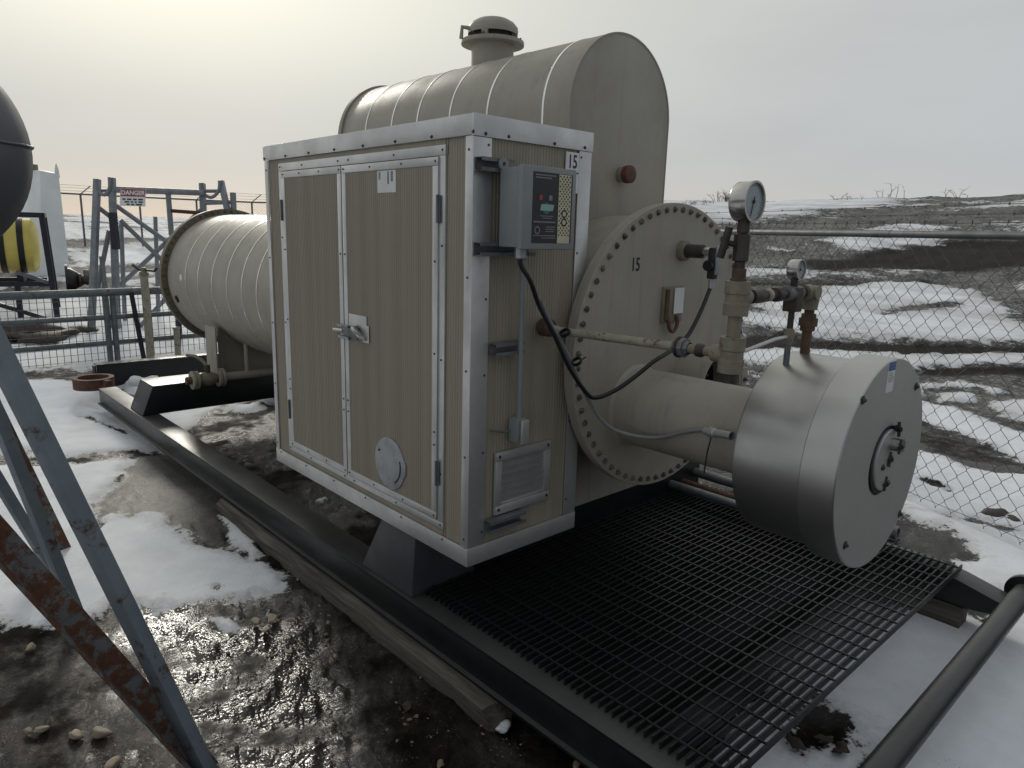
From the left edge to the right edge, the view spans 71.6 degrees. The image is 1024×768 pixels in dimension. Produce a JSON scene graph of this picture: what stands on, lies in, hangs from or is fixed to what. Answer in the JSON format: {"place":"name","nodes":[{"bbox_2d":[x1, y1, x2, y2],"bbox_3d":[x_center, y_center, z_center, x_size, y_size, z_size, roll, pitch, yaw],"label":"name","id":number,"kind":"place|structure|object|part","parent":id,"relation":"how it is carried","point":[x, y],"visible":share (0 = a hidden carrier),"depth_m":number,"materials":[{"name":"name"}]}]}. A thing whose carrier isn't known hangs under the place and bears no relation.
{"place":"outdoors","nodes":[
{"label":"outdoors","id":0,"kind":"place"},
{"bbox_2d":[0,194,1023,767],"bbox_3d":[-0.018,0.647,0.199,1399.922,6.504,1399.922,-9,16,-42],"label":"ground","id":1,"kind":"structure","parent":0,"point":[204,578],"depth_m":4.01,"materials":[{"name":"white snow"}]},
{"bbox_2d":[24,727,32,733],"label":"stone","id":2,"kind":"object","parent":1,"relation":"on","point":[27,730],"visible":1,"depth_m":2.61,"materials":[{"name":"beige stone"}]},
{"bbox_2d":[0,212,60,317],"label":"drum stand","id":3,"kind":"object","parent":1,"relation":"on","point":[19,281],"visible":0.83,"depth_m":12.00,"materials":[{"name":"metal"}]},
{"bbox_2d":[0,217,40,272],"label":"yellow tank","id":4,"kind":"object","parent":3,"relation":"on","point":[19,246],"visible":0.86,"depth_m":11.95,"materials":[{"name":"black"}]},
{"bbox_2d":[26,642,35,650],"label":"stone","id":5,"kind":"object","parent":1,"relation":"on","point":[31,646],"visible":1,"depth_m":3.12,"materials":[{"name":"beige stone"}]},
{"bbox_2d":[2,324,65,341],"bbox_3d":[-7.404,-0.747,10.815,1.339,0.436,1.004,5,12,15],"label":"mud clod","id":6,"kind":"object","parent":1,"relation":"on","point":[22,332],"visible":0.27,"depth_m":10.59,"materials":[{"name":"brown soil"}]},
{"bbox_2d":[33,726,49,732],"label":"stone","id":7,"kind":"object","parent":1,"relation":"on","point":[40,729],"visible":1,"depth_m":2.62,"materials":[{"name":"beige stone"}]},
{"bbox_2d":[19,164,68,276],"bbox_3d":[-12.009,-3.930,18.107,2.165,3.280,0.908,11,16,39],"label":"white tank","id":8,"kind":"object","parent":1,"relation":"on","point":[44,196],"visible":0.53,"depth_m":17.77,"materials":[{"name":"metal"}]},
{"bbox_2d":[17,328,79,345],"bbox_3d":[-6.869,-0.682,10.683,0.692,0.305,1.029,2,12,2],"label":"mud clod","id":9,"kind":"object","parent":1,"relation":"on","point":[51,338],"visible":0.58,"depth_m":10.26,"materials":[{"name":"brown soil"}]},
{"bbox_2d":[64,265,83,289],"bbox_3d":[-9.520,-2.277,15.530,0.400,0.660,0.660,-6,14,-31],"label":"dark cone","id":10,"kind":"object","parent":1,"relation":"on","point":[72,278],"visible":0.81,"depth_m":15.31,"materials":[{"name":"metal"}]},
{"bbox_2d":[68,729,83,739],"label":"stone","id":11,"kind":"object","parent":1,"relation":"on","point":[75,734],"visible":1,"depth_m":2.59,"materials":[{"name":"beige stone"}]},
{"bbox_2d":[78,270,88,285],"bbox_3d":[-9.273,-2.311,15.492,0.300,0.360,0.280,-6,14,-31],"label":"old valve","id":12,"kind":"object","parent":1,"relation":"on","point":[84,279],"visible":0.6,"depth_m":15.41,"materials":[{"name":"metal"}]},
{"bbox_2d":[75,325,99,332],"bbox_3d":[-6.784,-0.825,11.264,0.502,0.218,0.670,-10,17,-44],"label":"mud clod","id":13,"kind":"object","parent":1,"relation":"on","point":[80,328],"visible":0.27,"depth_m":11.11,"materials":[{"name":"brown soil"}]},
{"bbox_2d":[72,373,114,390],"bbox_3d":[-4.340,-0.018,7.372,0.486,0.110,0.379,1,12,-4],"label":"pipe clamp","id":14,"kind":"object","parent":1,"relation":"on","point":[90,382],"visible":0.82,"depth_m":7.24,"materials":[{"name":"metal"}]},
{"bbox_2d":[90,726,112,738],"bbox_3d":[-1.510,1.284,2.611,0.085,0.033,0.055,5,12,13],"label":"stone","id":15,"kind":"object","parent":1,"relation":"on","point":[99,732],"visible":1,"depth_m":2.60,"materials":[{"name":"beige stone"}]},
{"bbox_2d":[0,287,204,367],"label":"pipe gate","id":16,"kind":"structure","parent":1,"relation":"on","point":[116,342],"depth_m":9.08,"materials":[{"name":"grey metal"}]},
{"bbox_2d":[0,323,217,767],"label":"tank stand","id":17,"kind":"object","parent":1,"relation":"on","point":[39,577],"visible":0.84,"depth_m":2.17,"materials":[{"name":"grey paint"}]},
{"bbox_2d":[0,86,33,235],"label":"overhead tank","id":18,"kind":"object","parent":17,"relation":"on","point":[16,163],"visible":1,"depth_m":1.75,"materials":[{"name":"grey metal"}]},
{"bbox_2d":[104,756,120,767],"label":"stone","id":19,"kind":"object","parent":1,"relation":"on","point":[113,762],"visible":1,"depth_m":2.46,"materials":[{"name":"beige stone"}]},
{"bbox_2d":[125,375,157,385],"bbox_3d":[-4.215,-0.004,8.128,0.376,0.204,0.251,-5,1,-6],"label":"snow lump","id":20,"kind":"object","parent":1,"relation":"on","point":[133,381],"visible":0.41,"depth_m":8.03,"materials":[{"name":"white snow"}]},
{"bbox_2d":[131,264,158,357],"bbox_3d":[-4.726,-0.875,9.248,0.346,1.353,0.112,2,12,2],"label":"standpipe","id":21,"kind":"object","parent":1,"relation":"on","point":[145,295],"visible":0.86,"depth_m":9.20,"materials":[{"name":"beige metal"}]},
{"bbox_2d":[92,353,218,385],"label":"ground beam","id":22,"kind":"structure","parent":1,"relation":"on","point":[123,371],"depth_m":8.33,"materials":[{"name":"black metal"}]},
{"bbox_2d":[87,177,236,328],"bbox_3d":[-5.806,-2.122,12.131,2.574,2.674,1.670,-4,13,-24],"label":"pipe rack","id":23,"kind":"object","parent":1,"relation":"on","point":[114,236],"visible":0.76,"depth_m":11.33,"materials":[{"name":"grey metal"}]},
{"bbox_2d":[120,189,145,205],"bbox_3d":[-5.844,-2.874,10.950,0.368,0.261,0.097,0,12,-9],"label":"danger sign","id":24,"kind":"object","parent":23,"relation":"hanging from","point":[132,197],"visible":1,"depth_m":10.95,"materials":[{"name":"white"}]},
{"bbox_2d":[60,184,270,246],"bbox_3d":[-13.675,-6.084,26.534,16.264,2.693,0.070,-1,12,-11],"label":"perimeter fence","id":25,"kind":"object","parent":1,"relation":"on","point":[140,212],"visible":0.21,"depth_m":26.42,"materials":[{"name":"metal"}]},
{"bbox_2d":[172,326,180,355],"bbox_3d":[-4.537,-0.521,9.636,0.100,0.510,0.100,-9,16,-42],"label":"standpipe","id":26,"kind":"object","parent":1,"relation":"on","point":[177,342],"visible":0.77,"depth_m":9.60,"materials":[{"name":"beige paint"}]},
{"bbox_2d":[251,617,260,624],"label":"stone","id":27,"kind":"object","parent":1,"relation":"on","point":[255,620],"visible":1,"depth_m":3.34,"materials":[{"name":"beige stone"}]},
{"bbox_2d":[262,626,269,631],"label":"stone","id":28,"kind":"object","parent":1,"relation":"on","point":[265,629],"visible":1,"depth_m":3.28,"materials":[{"name":"beige stone"}]},
{"bbox_2d":[261,398,278,405],"bbox_3d":[-2.626,0.105,7.760,0.387,0.274,0.332,18,31,35],"label":"snow lump","id":29,"kind":"object","parent":1,"relation":"on","point":[270,401],"visible":0.2,"depth_m":7.60,"materials":[{"name":"white snow"}]},
{"bbox_2d":[268,613,277,622],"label":"stone","id":30,"kind":"object","parent":1,"relation":"on","point":[272,618],"visible":1,"depth_m":3.37,"materials":[{"name":"beige stone"}]},
{"bbox_2d":[316,498,323,504],"bbox_3d":[-1.304,0.799,4.811,0.054,0.051,0.078,0,12,-8],"label":"snow lump","id":31,"kind":"object","parent":1,"relation":"on","point":[319,501],"visible":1,"depth_m":4.78,"materials":[{"name":"white snow"}]},
{"bbox_2d":[216,498,512,732],"bbox_3d":[-0.962,1.044,3.714,0.136,0.126,2.782,-9,16,-42],"label":"timber sleeper","id":32,"kind":"object","parent":1,"relation":"on","point":[477,705],"visible":0.67,"depth_m":3.26,"materials":[{"name":"wood"}]},
{"bbox_2d":[402,701,411,711],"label":"stone","id":33,"kind":"object","parent":1,"relation":"on","point":[407,705],"visible":1,"depth_m":2.80,"materials":[{"name":"grey stone"}]},
{"bbox_2d":[437,759,443,767],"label":"stone","id":34,"kind":"object","parent":1,"relation":"on","point":[440,763],"visible":1,"depth_m":2.50,"materials":[{"name":"grey stone"}]},
{"bbox_2d":[141,567,751,767],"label":"pebbles","id":35,"kind":"object","parent":1,"relation":"on","point":[351,690],"visible":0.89,"depth_m":3.06,"materials":[{"name":"stone"}]},
{"bbox_2d":[495,719,510,733],"bbox_3d":[-0.032,1.311,2.714,0.046,0.044,0.066,11,15,36],"label":"snow lump","id":36,"kind":"object","parent":1,"relation":"on","point":[502,727],"visible":1,"depth_m":2.70,"materials":[{"name":"white snow"}]},
{"bbox_2d":[98,373,1023,767],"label":"steel skid","id":37,"kind":"object","parent":1,"relation":"on","point":[392,573],"visible":0.62,"depth_m":3.24,"materials":[{"name":"black paint"}]},
{"bbox_2d":[263,112,593,566],"bbox_3d":[-0.510,-0.287,3.446,0.676,1.713,1.771,-9,16,-42],"label":"equipment cabinet","id":38,"kind":"object","parent":37,"relation":"on","point":[394,273],"visible":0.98,"depth_m":2.95,"materials":[{"name":"beige metal"}]},
{"bbox_3d":[-0.975,-0.319,3.528,0.036,1.440,0.600,-9,16,-42],"label":"door","id":39,"kind":"part","parent":38,"relation":"part of","materials":[{"name":"metal"}]},
{"bbox_3d":[-0.564,-0.209,3.066,0.072,1.440,0.789,-9,16,-42],"label":"door","id":40,"kind":"part","parent":38,"relation":"part of","materials":[{"name":"metal"}]},
{"bbox_2d":[490,249,528,444],"bbox_3d":[0.001,-0.138,2.737,0.153,0.780,0.073,-9,16,-42],"label":"conduit run","id":41,"kind":"object","parent":38,"relation":"attached to","point":[517,431],"visible":0.76,"depth_m":2.79,"materials":[{"name":"metal"}]},
{"bbox_2d":[499,158,576,259],"bbox_3d":[0.092,-0.637,2.601,0.279,0.354,0.130,-9,16,-42],"label":"control box","id":42,"kind":"object","parent":38,"relation":"attached to","point":[537,207],"visible":1,"depth_m":2.54,"materials":[{"name":"metal"}]},
{"bbox_2d":[518,259,711,399],"bbox_3d":[0.466,-0.232,2.942,1.102,0.589,0.093,-6,14,-32],"label":"power cable","id":43,"kind":"object","parent":42,"relation":"attached to","point":[563,354],"visible":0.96,"depth_m":2.86,"materials":[{"name":"black rubber"}]},
{"bbox_2d":[537,268,821,383],"bbox_3d":[0.629,-0.283,2.735,0.636,0.370,0.868,-9,16,-42],"label":"gas line","id":44,"kind":"object","parent":38,"relation":"attached to","point":[728,351],"visible":0.96,"depth_m":2.43,"materials":[{"name":"beige paint"}]},
{"bbox_2d":[716,226,750,268],"bbox_3d":[0.699,-0.433,2.235,0.102,0.155,0.050,-2,12,-15],"label":"needle valve","id":45,"kind":"object","parent":44,"relation":"attached to","point":[740,244],"visible":0.89,"depth_m":2.22,"materials":[{"name":"metal"}]},
{"bbox_2d":[728,180,765,231],"bbox_3d":[0.730,-0.536,2.217,0.126,0.190,0.058,-9,16,-42],"label":"pressure gauge","id":46,"kind":"object","parent":45,"relation":"attached to","point":[746,203],"visible":0.98,"depth_m":2.19,"materials":[{"name":"metal"}]},
{"bbox_2d":[786,259,806,286],"bbox_3d":[1.005,-0.380,2.519,0.072,0.123,0.040,-9,16,-42],"label":"pressure gauge","id":47,"kind":"object","parent":44,"relation":"on","point":[796,270],"visible":0.98,"depth_m":2.50,"materials":[{"name":"metal"}]},
{"bbox_2d":[159,16,752,505],"bbox_3d":[-0.814,-0.989,4.968,1.344,2.531,6.095,-9,16,-42],"label":"heater tank","id":48,"kind":"object","parent":37,"relation":"on","point":[639,276],"visible":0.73,"depth_m":3.41,"materials":[{"name":"beige metal"}]},
{"bbox_2d":[185,354,226,389],"bbox_3d":[-2.634,-0.115,6.087,0.317,0.304,0.156,-9,16,-42],"label":"drain valve","id":49,"kind":"object","parent":48,"relation":"attached to","point":[197,380],"visible":1,"depth_m":6.07,"materials":[{"name":"beige paint"}]},
{"bbox_2d":[540,299,734,473],"bbox_3d":[0.496,-0.007,2.848,0.765,0.656,0.311,4,12,10],"label":"ignition conduit","id":50,"kind":"object","parent":48,"relation":"attached to","point":[712,432],"visible":0.91,"depth_m":2.85,"materials":[{"name":"metal"}]},
{"bbox_2d":[676,241,721,288],"bbox_3d":[0.862,-0.549,3.262,0.094,0.209,0.204,-9,16,-42],"label":"level transmitter","id":51,"kind":"object","parent":48,"relation":"attached to","point":[688,250],"visible":0.96,"depth_m":3.22,"materials":[{"name":"metal"}]},
{"bbox_2d":[732,351,921,567],"bbox_3d":[1.195,0.256,2.629,0.758,0.758,0.437,-9,16,-42],"label":"flame arrestor drum","id":52,"kind":"object","parent":48,"relation":"attached to","point":[825,453],"visible":1,"depth_m":2.44,"materials":[{"name":"metal"}]},
{"bbox_2d":[425,482,962,767],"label":"bar grating","id":53,"kind":"object","parent":37,"relation":"on","point":[606,606],"visible":0.81,"depth_m":3.08,"materials":[{"name":"metal"}]},
{"bbox_2d":[668,480,737,509],"bbox_3d":[1.327,0.711,4.136,0.063,0.064,1.254,-9,16,-42],"label":"loose pipe","id":54,"kind":"object","parent":53,"relation":"on","point":[703,494],"visible":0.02,"depth_m":4.29,"materials":[{"name":"grey metal"}]},
{"bbox_2d":[680,478,734,499],"bbox_3d":[1.389,0.707,4.262,0.063,0.064,1.054,-9,16,-42],"label":"loose pipe","id":55,"kind":"object","parent":53,"relation":"on","point":[708,488],"depth_m":4.42,"materials":[{"name":"metal"}]},
{"bbox_2d":[693,468,900,539],"bbox_3d":[1.564,0.668,4.272,0.071,0.072,1.424,-9,16,-42],"label":"loose pipe","id":56,"kind":"object","parent":53,"relation":"on","point":[727,482],"visible":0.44,"depth_m":4.50,"materials":[{"name":"grey metal"}]},
{"bbox_2d":[573,760,579,767],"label":"stone","id":57,"kind":"object","parent":1,"relation":"on","point":[576,764],"visible":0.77,"depth_m":2.52,"materials":[{"name":"stone"}]},
{"bbox_2d":[682,200,711,204],"bbox_3d":[8.409,-8.246,32.174,1.436,0.414,1.474,5,12,14],"label":"dry weed","id":58,"kind":"object","parent":1,"relation":"on","point":[697,202],"visible":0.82,"depth_m":32.10,"materials":[{"name":"plant"}]},
{"bbox_2d":[708,187,728,200],"bbox_3d":[10.840,-9.546,36.123,2.048,0.807,1.207,-9,16,-42],"label":"dry weed","id":59,"kind":"object","parent":1,"relation":"on","point":[726,198],"visible":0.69,"depth_m":36.02,"materials":[{"name":"plant"}]},
{"bbox_2d":[786,734,805,750],"bbox_3d":[1.065,1.344,2.662,0.052,0.030,0.081,-3,13,-22],"label":"stone","id":60,"kind":"object","parent":1,"relation":"on","point":[795,742],"visible":1,"depth_m":2.65,"materials":[{"name":"grey stone"}]},
{"bbox_2d":[813,734,833,742],"bbox_3d":[1.180,1.340,2.688,0.082,0.022,0.041,0,12,-6],"label":"stone","id":61,"kind":"object","parent":1,"relation":"on","point":[823,738],"visible":1,"depth_m":2.68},
{"bbox_2d":[831,741,849,753],"bbox_3d":[1.219,1.352,2.637,0.069,0.037,0.061,0,12,-7],"label":"stone","id":62,"kind":"object","parent":1,"relation":"on","point":[840,747],"visible":1,"depth_m":2.62,"materials":[{"name":"stone"}]},
{"bbox_2d":[706,202,1023,544],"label":"chain link fence","id":63,"kind":"object","parent":1,"relation":"on","point":[974,235],"visible":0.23,"depth_m":5.00,"materials":[{"name":"metal"}]},
{"bbox_2d":[810,563,967,628],"bbox_3d":[1.053,0.854,4.856,0.120,0.107,3.600,-9,16,-42],"label":"timber sleeper","id":64,"kind":"object","parent":1,"relation":"on","point":[955,616],"visible":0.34,"depth_m":3.59,"materials":[{"name":"wood"}]},
{"bbox_2d":[874,183,903,196],"bbox_3d":[17.716,-9.013,33.355,1.042,0.814,1.296,-2,13,-16],"label":"dry weed","id":65,"kind":"object","parent":1,"relation":"on","point":[891,190],"visible":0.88,"depth_m":33.23,"materials":[{"name":"plant"}]},
{"bbox_2d":[887,538,899,541],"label":"mud clod","id":66,"kind":"object","parent":1,"relation":"on","point":[891,540],"visible":0.33,"depth_m":4.48,"materials":[{"name":"brown soil"}]},
{"bbox_2d":[981,508,1008,516],"bbox_3d":[3.397,0.907,4.983,0.221,0.063,0.155,-3,13,-22],"label":"mud clod","id":67,"kind":"object","parent":1,"relation":"on","point":[994,512],"visible":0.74,"depth_m":4.95,"materials":[{"name":"brown soil"}]},
{"bbox_2d":[1007,515,1020,521],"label":"mud clod","id":68,"kind":"object","parent":1,"relation":"on","point":[1013,518],"visible":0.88,"depth_m":4.87,"materials":[{"name":"brown soil"}]},
{"bbox_2d":[0,0,1023,217],"label":"sky","id":69,"kind":"structure","parent":0,"point":[801,99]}
]}

